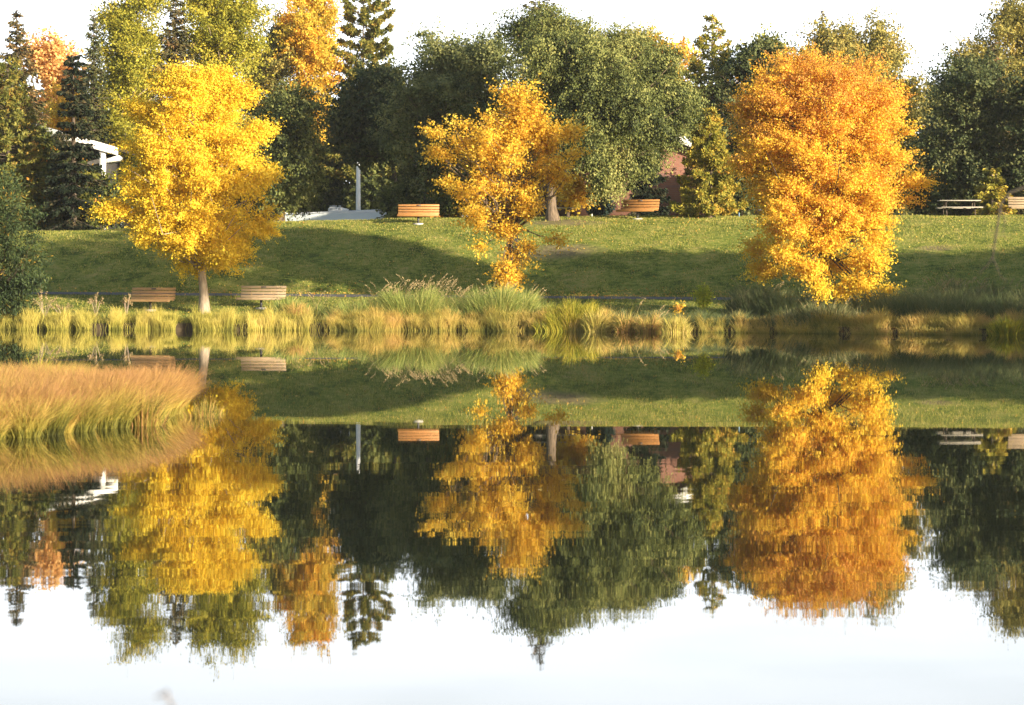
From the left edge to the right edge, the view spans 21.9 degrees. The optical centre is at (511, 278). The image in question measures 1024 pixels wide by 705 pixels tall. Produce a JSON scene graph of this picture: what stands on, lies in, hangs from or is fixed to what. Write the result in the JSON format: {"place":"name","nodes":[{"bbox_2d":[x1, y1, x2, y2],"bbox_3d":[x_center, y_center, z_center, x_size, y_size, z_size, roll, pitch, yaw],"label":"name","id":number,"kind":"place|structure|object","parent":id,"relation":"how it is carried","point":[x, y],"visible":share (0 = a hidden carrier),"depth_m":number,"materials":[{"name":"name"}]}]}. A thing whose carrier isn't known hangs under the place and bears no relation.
{"place":"outdoors","nodes":[
{"label":"outdoors","id":0,"kind":"place"},
{"bbox_2d":[23,292,895,300],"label":"path","id":1,"kind":"structure","parent":0,"point":[369,295],"depth_m":106.21,"materials":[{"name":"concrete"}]},
{"bbox_2d":[0,330,1023,704],"bbox_3d":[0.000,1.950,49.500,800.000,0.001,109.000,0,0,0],"label":"water","id":2,"kind":"structure","parent":0,"point":[418,518],"depth_m":20.99,"materials":[{"name":"clear liquid"}]},
{"bbox_2d":[26,336,69,364],"bbox_3d":[-7.687,1.423,43.235,0.640,1.074,1.142,0,0,-31],"label":"reed clump","id":3,"kind":"object","parent":2,"relation":"in","point":[43,355],"visible":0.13,"depth_m":43.13,"materials":[{"name":"yellow plant"}]},
{"bbox_2d":[0,356,222,439],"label":"island sedge","id":4,"kind":"object","parent":2,"relation":"in","point":[37,400],"visible":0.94,"depth_m":34.41,"materials":[{"name":"plant"}]},
{"bbox_2d":[129,383,173,425],"bbox_3d":[-4.950,1.678,35.216,1.051,0.644,1.418,0,0,0],"label":"reed clump","id":5,"kind":"object","parent":2,"relation":"on","point":[152,415],"visible":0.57,"depth_m":34.94,"materials":[{"name":"yellow plant"}]},
{"bbox_2d":[155,690,173,704],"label":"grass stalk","id":6,"kind":"object","parent":2,"relation":"in","point":[166,692],"depth_m":5.00,"materials":[{"name":"white plant"}]},
{"bbox_2d":[0,303,329,330],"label":"shore sedge","id":7,"kind":"object","parent":2,"relation":"in","point":[268,319],"visible":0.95,"depth_m":99.81,"materials":[{"name":"yellow plant"}]},
{"bbox_2d":[182,396,227,417],"bbox_3d":[-4.365,1.812,37.627,0.648,0.375,1.343,0,0,0],"label":"reed clump","id":8,"kind":"object","parent":2,"relation":"on","point":[206,411],"visible":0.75,"depth_m":37.38,"materials":[{"name":"yellow plant"}]},
{"bbox_2d":[319,302,618,331],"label":"shore sedge","id":9,"kind":"object","parent":2,"relation":"in","point":[389,320],"visible":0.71,"depth_m":98.52,"materials":[{"name":"yellow plant"}]},
{"bbox_2d":[577,306,613,331],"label":"sedge tussock","id":10,"kind":"object","parent":2,"relation":"in","point":[591,326],"visible":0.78,"depth_m":96.70,"materials":[{"name":"yellow plant"}]},
{"bbox_2d":[657,314,695,332],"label":"sedge tussock","id":11,"kind":"object","parent":2,"relation":"in","point":[674,325],"visible":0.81,"depth_m":94.14,"materials":[{"name":"yellow plant"}]},
{"bbox_2d":[611,309,1023,334],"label":"shore sedge","id":12,"kind":"object","parent":2,"relation":"in","point":[871,326],"visible":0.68,"depth_m":93.27,"materials":[{"name":"yellow plant"}]},
{"bbox_2d":[771,295,875,332],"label":"reed clump","id":13,"kind":"object","parent":2,"relation":"in","point":[809,311],"visible":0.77,"depth_m":94.19,"materials":[{"name":"green plant"}]},
{"bbox_2d":[981,313,1023,335],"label":"reed clump","id":14,"kind":"object","parent":2,"relation":"in","point":[1002,327],"visible":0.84,"depth_m":89.62,"materials":[{"name":"green plant"}]},
{"bbox_2d":[0,214,1023,334],"bbox_3d":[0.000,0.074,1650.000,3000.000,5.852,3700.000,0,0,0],"label":"ground","id":15,"kind":"structure","parent":0,"point":[589,247],"depth_m":109.75,"materials":[{"name":"green plant"}]},
{"bbox_2d":[0,55,48,223],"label":"pine tree","id":16,"kind":"object","parent":15,"relation":"on","point":[15,103],"visible":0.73,"depth_m":122.65,"materials":[{"name":"green plant"}]},
{"bbox_2d":[0,10,50,230],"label":"spruce tree","id":17,"kind":"object","parent":15,"relation":"on","point":[17,53],"visible":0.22,"depth_m":129.88,"materials":[{"name":"green plant"}]},
{"bbox_2d":[0,161,56,322],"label":"willow shrub","id":18,"kind":"object","parent":15,"relation":"on","point":[15,284],"visible":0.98,"depth_m":101.09,"materials":[{"name":"green plant"}]},
{"bbox_2d":[23,201,62,229],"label":"shrub","id":19,"kind":"object","parent":15,"relation":"on","point":[30,224],"visible":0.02,"depth_m":126.78,"materials":[{"name":"green plant"}]},
{"bbox_2d":[34,289,56,314],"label":"dry weed","id":20,"kind":"object","parent":15,"relation":"on","point":[51,300],"visible":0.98,"depth_m":101.30,"materials":[{"name":"beige plant"}]},
{"bbox_2d":[5,23,86,126],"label":"maple tree","id":21,"kind":"object","parent":15,"relation":"on","point":[48,58],"visible":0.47,"depth_m":171.21,"materials":[{"name":"orange plant"}]},
{"bbox_2d":[47,301,72,312],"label":"dry weed","id":22,"kind":"object","parent":15,"relation":"on","point":[57,306],"visible":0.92,"depth_m":101.58,"materials":[{"name":"beige plant"}]},
{"bbox_2d":[11,116,123,229],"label":"crab apple tree","id":23,"kind":"object","parent":15,"relation":"on","point":[43,139],"visible":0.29,"depth_m":123.73,"materials":[{"name":"green plant"}]},
{"bbox_2d":[35,52,108,230],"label":"spruce tree","id":24,"kind":"object","parent":15,"relation":"on","point":[71,203],"visible":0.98,"depth_m":121.25,"materials":[{"name":"green plant"}]},
{"bbox_2d":[37,75,112,144],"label":"birch tree","id":25,"kind":"object","parent":15,"relation":"on","point":[54,115],"visible":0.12,"depth_m":139.39,"materials":[{"name":"orange plant"}]},
{"bbox_2d":[36,123,134,228],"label":"white house","id":26,"kind":"structure","parent":15,"relation":"on","point":[107,161],"depth_m":125.80,"materials":[{"name":"paint"}]},
{"bbox_2d":[70,13,118,155],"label":"spruce tree","id":27,"kind":"object","parent":15,"relation":"on","point":[95,89],"visible":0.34,"depth_m":136.85,"materials":[{"name":"green plant"}]},
{"bbox_2d":[87,292,104,315],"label":"dry weed","id":28,"kind":"object","parent":15,"relation":"on","point":[90,300],"visible":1,"depth_m":101.78,"materials":[{"name":"beige plant"}]},
{"bbox_2d":[84,177,139,227],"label":"shrub","id":29,"kind":"object","parent":15,"relation":"on","point":[109,190],"visible":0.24,"depth_m":124.29,"materials":[{"name":"green plant"}]},
{"bbox_2d":[122,293,132,312],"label":"dry weed","id":30,"kind":"object","parent":15,"relation":"on","point":[129,302],"visible":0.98,"depth_m":101.75,"materials":[{"name":"beige plant"}]},
{"bbox_2d":[80,0,186,228],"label":"poplar tree","id":31,"kind":"object","parent":15,"relation":"on","point":[125,26],"visible":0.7,"depth_m":141.99,"materials":[{"name":"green plant"}]},
{"bbox_2d":[121,122,145,227],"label":"background tree","id":32,"kind":"object","parent":15,"relation":"on","point":[132,186],"depth_m":176.31,"materials":[{"name":"green plant"}]},
{"bbox_2d":[126,288,175,311],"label":"park bench","id":33,"kind":"object","parent":15,"relation":"on","point":[150,300],"visible":0.84,"depth_m":103.43,"materials":[{"name":"wood"}]},
{"bbox_2d":[125,0,208,227],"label":"spruce tree","id":34,"kind":"object","parent":15,"relation":"on","point":[174,43],"visible":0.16,"depth_m":134.84,"materials":[{"name":"green plant"}]},
{"bbox_2d":[79,52,291,312],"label":"ash tree","id":35,"kind":"object","parent":15,"relation":"on","point":[188,228],"visible":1,"depth_m":101.29,"materials":[{"name":"yellow plant"}]},
{"bbox_2d":[159,0,281,175],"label":"poplar tree","id":36,"kind":"object","parent":15,"relation":"on","point":[221,32],"visible":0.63,"depth_m":143.88,"materials":[{"name":"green plant"}]},
{"bbox_2d":[236,286,285,309],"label":"park bench","id":37,"kind":"object","parent":15,"relation":"on","point":[256,297],"visible":0.96,"depth_m":103.45,"materials":[{"name":"wood"}]},
{"bbox_2d":[226,114,303,220],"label":"background tree","id":38,"kind":"object","parent":15,"relation":"on","point":[239,201],"visible":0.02,"depth_m":174.34,"materials":[{"name":"green plant"}]},
{"bbox_2d":[232,5,306,220],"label":"ash tree","id":39,"kind":"object","parent":15,"relation":"on","point":[277,68],"visible":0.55,"depth_m":157.14,"materials":[{"name":"green plant"}]},
{"bbox_2d":[270,286,313,313],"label":"reed clump","id":40,"kind":"object","parent":15,"relation":"on","point":[280,304],"visible":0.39,"depth_m":101.53,"materials":[{"name":"green plant"}]},
{"bbox_2d":[247,75,338,220],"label":"juniper tree","id":41,"kind":"object","parent":15,"relation":"on","point":[296,149],"visible":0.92,"depth_m":126.19,"materials":[{"name":"green plant"}]},
{"bbox_2d":[281,299,312,319],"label":"sedge tussock","id":42,"kind":"object","parent":15,"relation":"on","point":[295,308],"visible":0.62,"depth_m":100.37,"materials":[{"name":"yellow plant"}]},
{"bbox_2d":[267,0,348,211],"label":"poplar tree","id":43,"kind":"object","parent":15,"relation":"on","point":[312,30],"visible":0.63,"depth_m":156.46,"materials":[{"name":"orange plant"}]},
{"bbox_2d":[307,292,327,315],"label":"reed clump","id":44,"kind":"object","parent":15,"relation":"on","point":[318,308],"visible":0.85,"depth_m":101.84,"materials":[{"name":"green plant"}]},
{"bbox_2d":[301,124,355,211],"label":"background tree","id":45,"kind":"object","parent":15,"relation":"on","point":[347,183],"visible":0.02,"depth_m":175.22,"materials":[{"name":"green plant"}]},
{"bbox_2d":[274,205,386,220],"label":"camping trailer","id":46,"kind":"object","parent":15,"relation":"on","point":[334,212],"visible":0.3,"depth_m":150.00,"materials":[{"name":"metal"}]},
{"bbox_2d":[312,138,355,211],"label":"shrub","id":47,"kind":"object","parent":15,"relation":"on","point":[336,198],"visible":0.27,"depth_m":159.50,"materials":[{"name":"green plant"}]},
{"bbox_2d":[322,296,384,323],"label":"reed clump","id":48,"kind":"object","parent":15,"relation":"on","point":[343,307],"visible":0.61,"depth_m":99.53,"materials":[{"name":"green plant"}]},
{"bbox_2d":[356,162,360,209],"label":"lamp post","id":49,"kind":"object","parent":15,"relation":"on","point":[358,198],"visible":0.2,"depth_m":153.59,"materials":[{"name":"grey metal"}]},
{"bbox_2d":[318,0,404,181],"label":"pine tree","id":50,"kind":"object","parent":15,"relation":"on","point":[367,43],"visible":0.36,"depth_m":157.11,"materials":[{"name":"green plant"}]},
{"bbox_2d":[313,50,413,183],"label":"elm tree","id":51,"kind":"object","parent":15,"relation":"on","point":[349,120],"visible":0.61,"depth_m":130.08,"materials":[{"name":"green plant"}]},
{"bbox_2d":[343,161,405,209],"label":"shrub","id":52,"kind":"object","parent":15,"relation":"on","point":[369,183],"visible":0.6,"depth_m":156.29,"materials":[{"name":"green plant"}]},
{"bbox_2d":[368,175,426,218],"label":"shrub","id":53,"kind":"object","parent":15,"relation":"on","point":[395,194],"visible":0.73,"depth_m":125.57,"materials":[{"name":"green plant"}]},
{"bbox_2d":[387,158,429,209],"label":"shrub","id":54,"kind":"object","parent":15,"relation":"on","point":[401,173],"visible":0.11,"depth_m":157.38,"materials":[{"name":"green plant"}]},
{"bbox_2d":[352,273,473,320],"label":"reed clump","id":55,"kind":"object","parent":15,"relation":"on","point":[397,299],"visible":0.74,"depth_m":99.50,"materials":[{"name":"green plant"}]},
{"bbox_2d":[397,204,438,224],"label":"park bench","id":56,"kind":"object","parent":15,"relation":"on","point":[418,213],"visible":1,"depth_m":117.21,"materials":[{"name":"wood"}]},
{"bbox_2d":[422,173,469,217],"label":"shrub","id":57,"kind":"object","parent":15,"relation":"on","point":[444,201],"visible":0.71,"depth_m":121.98,"materials":[{"name":"green plant"}]},
{"bbox_2d":[365,14,532,202],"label":"elm tree","id":58,"kind":"object","parent":15,"relation":"on","point":[451,80],"visible":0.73,"depth_m":124.10,"materials":[{"name":"green plant"}]},
{"bbox_2d":[444,278,554,321],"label":"reed clump","id":59,"kind":"object","parent":15,"relation":"on","point":[505,299],"visible":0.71,"depth_m":99.00,"materials":[{"name":"green plant"}]},
{"bbox_2d":[414,73,596,291],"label":"ash tree","id":60,"kind":"object","parent":15,"relation":"on","point":[522,123],"visible":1,"depth_m":102.16,"materials":[{"name":"orange plant"}]},
{"bbox_2d":[466,0,559,216],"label":"spruce tree","id":61,"kind":"object","parent":15,"relation":"on","point":[532,8],"visible":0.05,"depth_m":141.66,"materials":[{"name":"green plant"}]},
{"bbox_2d":[512,154,517,294],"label":"lamp post","id":62,"kind":"object","parent":15,"relation":"on","point":[516,239],"visible":0.08,"depth_m":103.26,"materials":[{"name":"concrete"}]},
{"bbox_2d":[33,217,1016,316],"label":"fallen leaves","id":63,"kind":"object","parent":15,"relation":"on","point":[520,266],"visible":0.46,"depth_m":107.52,"materials":[{"name":"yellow plant"}]},
{"bbox_2d":[533,200,575,216],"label":"picnic table","id":64,"kind":"object","parent":15,"relation":"on","point":[569,208],"visible":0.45,"depth_m":119.14,"materials":[{"name":"brown wood"}]},
{"bbox_2d":[534,114,600,216],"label":"maple tree","id":65,"kind":"object","parent":15,"relation":"on","point":[573,199],"visible":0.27,"depth_m":119.10,"materials":[{"name":"orange plant"}]},
{"bbox_2d":[528,298,616,330],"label":"reed clump","id":66,"kind":"object","parent":15,"relation":"on","point":[554,324],"visible":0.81,"depth_m":97.47,"materials":[{"name":"green plant"}]},
{"bbox_2d":[584,188,616,215],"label":"juniper shrub","id":67,"kind":"object","parent":15,"relation":"on","point":[595,211],"visible":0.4,"depth_m":123.76,"materials":[{"name":"green plant"}]},
{"bbox_2d":[482,0,721,220],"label":"elm tree","id":68,"kind":"object","parent":15,"relation":"on","point":[628,96],"visible":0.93,"depth_m":116.11,"materials":[{"name":"green plant"}]},
{"bbox_2d":[596,298,645,331],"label":"sedge tussock","id":69,"kind":"object","parent":15,"relation":"on","point":[622,324],"visible":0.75,"depth_m":96.00,"materials":[{"name":"beige plant"}]},
{"bbox_2d":[547,136,706,216],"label":"brick building","id":70,"kind":"structure","parent":15,"relation":"on","point":[671,185],"depth_m":131.00,"materials":[{"name":"red brick"}]},
{"bbox_2d":[616,199,659,219],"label":"park bench","id":71,"kind":"object","parent":15,"relation":"on","point":[643,208],"visible":1,"depth_m":117.62,"materials":[{"name":"wood"}]},
{"bbox_2d":[622,162,670,215],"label":"spruce tree","id":72,"kind":"object","parent":15,"relation":"on","point":[643,192],"visible":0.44,"depth_m":126.59,"materials":[{"name":"green plant"}]},
{"bbox_2d":[627,306,667,331],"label":"sedge tussock","id":73,"kind":"object","parent":15,"relation":"on","point":[643,325],"visible":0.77,"depth_m":95.51,"materials":[{"name":"beige plant"}]},
{"bbox_2d":[627,19,707,85],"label":"poplar tree","id":74,"kind":"object","parent":15,"relation":"on","point":[684,45],"visible":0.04,"depth_m":151.80,"materials":[{"name":"yellow plant"}]},
{"bbox_2d":[669,301,685,314],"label":"sapling","id":75,"kind":"object","parent":15,"relation":"on","point":[678,307],"visible":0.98,"depth_m":97.47,"materials":[{"name":"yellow plant"}]},
{"bbox_2d":[603,306,796,326],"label":"bank weeds","id":76,"kind":"object","parent":15,"relation":"on","point":[707,316],"visible":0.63,"depth_m":96.28,"materials":[{"name":"plant"}]},
{"bbox_2d":[687,282,716,311],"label":"sapling","id":77,"kind":"object","parent":15,"relation":"on","point":[704,297],"visible":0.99,"depth_m":98.11,"materials":[{"name":"green plant"}]},
{"bbox_2d":[667,106,748,217],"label":"larch tree","id":78,"kind":"object","parent":15,"relation":"on","point":[707,192],"visible":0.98,"depth_m":117.62,"materials":[{"name":"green plant"}]},
{"bbox_2d":[680,13,753,215],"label":"pine tree","id":79,"kind":"object","parent":15,"relation":"on","point":[701,43],"visible":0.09,"depth_m":142.64,"materials":[{"name":"green plant"}]},
{"bbox_2d":[720,150,766,215],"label":"shrub","id":80,"kind":"object","parent":15,"relation":"on","point":[738,195],"visible":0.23,"depth_m":127.41,"materials":[{"name":"green plant"}]},
{"bbox_2d":[716,276,783,316],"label":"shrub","id":81,"kind":"object","parent":15,"relation":"on","point":[732,305],"visible":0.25,"depth_m":98.33,"materials":[{"name":"green plant"}]},
{"bbox_2d":[690,29,810,215],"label":"oak tree","id":82,"kind":"object","parent":15,"relation":"on","point":[739,67],"visible":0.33,"depth_m":133.52,"materials":[{"name":"green plant"}]},
{"bbox_2d":[739,22,791,214],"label":"poplar tree","id":83,"kind":"object","parent":15,"relation":"on","point":[764,33],"visible":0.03,"depth_m":149.90,"materials":[{"name":"yellow plant"}]},
{"bbox_2d":[813,10,827,47],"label":"spruce tree","id":84,"kind":"object","parent":15,"relation":"on","point":[821,21],"visible":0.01,"depth_m":149.99,"materials":[{"name":"green plant"}]},
{"bbox_2d":[712,37,946,308],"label":"maple tree","id":85,"kind":"object","parent":15,"relation":"on","point":[818,204],"visible":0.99,"depth_m":94.68,"materials":[{"name":"orange plant"}]},
{"bbox_2d":[784,1,936,214],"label":"willow tree","id":86,"kind":"object","parent":15,"relation":"on","point":[842,38],"visible":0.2,"depth_m":136.30,"materials":[{"name":"green plant"}]},
{"bbox_2d":[725,278,1023,319],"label":"reeds","id":87,"kind":"object","parent":15,"relation":"on","point":[991,306],"visible":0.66,"depth_m":94.53,"materials":[{"name":"green plant"}]},
{"bbox_2d":[883,169,909,214],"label":"shrub","id":88,"kind":"object","parent":15,"relation":"on","point":[896,188],"visible":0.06,"depth_m":129.22,"materials":[{"name":"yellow plant"}]},
{"bbox_2d":[887,100,934,215],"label":"background tree","id":89,"kind":"object","parent":15,"relation":"on","point":[900,213],"depth_m":176.52,"materials":[{"name":"green plant"}]},
{"bbox_2d":[805,305,1023,328],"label":"shore sedge","id":90,"kind":"object","parent":15,"relation":"on","point":[882,317],"visible":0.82,"depth_m":92.55,"materials":[{"name":"plant"}]},
{"bbox_2d":[909,78,950,215],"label":"background tree","id":91,"kind":"object","parent":15,"relation":"on","point":[929,117],"visible":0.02,"depth_m":182.78,"materials":[{"name":"green plant"}]},
{"bbox_2d":[896,159,965,215],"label":"shrub","id":92,"kind":"object","parent":15,"relation":"on","point":[916,211],"visible":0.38,"depth_m":126.50,"materials":[{"name":"green plant"}]},
{"bbox_2d":[935,200,982,215],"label":"picnic table","id":93,"kind":"object","parent":15,"relation":"on","point":[974,208],"visible":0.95,"depth_m":120.83,"materials":[{"name":"grey wood"}]},
{"bbox_2d":[902,43,1023,215],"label":"oak tree","id":94,"kind":"object","parent":15,"relation":"on","point":[961,145],"visible":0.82,"depth_m":124.91,"materials":[{"name":"green plant"}]},
{"bbox_2d":[904,274,1023,301],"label":"reed clump","id":95,"kind":"object","parent":15,"relation":"on","point":[982,287],"visible":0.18,"depth_m":96.40,"materials":[{"name":"green plant"}]},
{"bbox_2d":[926,0,1023,199],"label":"poplar tree","id":96,"kind":"object","parent":15,"relation":"on","point":[1008,32],"visible":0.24,"depth_m":137.21,"materials":[{"name":"green plant"}]},
{"bbox_2d":[928,92,1023,215],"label":"background tree","id":97,"kind":"object","parent":15,"relation":"on","point":[930,121],"depth_m":177.69,"materials":[{"name":"green plant"}]},
{"bbox_2d":[972,167,1017,215],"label":"shrub","id":98,"kind":"object","parent":15,"relation":"on","point":[996,195],"visible":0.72,"depth_m":121.73,"materials":[{"name":"green plant"}]},
{"bbox_2d":[978,186,1023,281],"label":"bare twig","id":99,"kind":"object","parent":15,"relation":"on","point":[1005,197],"visible":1,"depth_m":14.00,"materials":[{"name":"brown wood"}]},
{"bbox_2d":[986,67,1023,199],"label":"elm tree","id":100,"kind":"object","parent":15,"relation":"on","point":[1015,114],"visible":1,"depth_m":123.44,"materials":[{"name":"green plant"}]},
{"bbox_2d":[986,40,1023,214],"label":"spruce tree","id":101,"kind":"object","parent":15,"relation":"on","point":[992,48],"visible":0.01,"depth_m":131.90,"materials":[{"name":"green plant"}]},
{"bbox_2d":[1008,197,1023,208],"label":"park bench","id":102,"kind":"object","parent":15,"relation":"on","point":[1015,202],"visible":0.99,"depth_m":119.70,"materials":[{"name":"wood"}]},
{"bbox_2d":[0,0,1023,216],"label":"sky","id":103,"kind":"structure","parent":0,"point":[929,23],"materials":[{"name":"white"}]}
]}

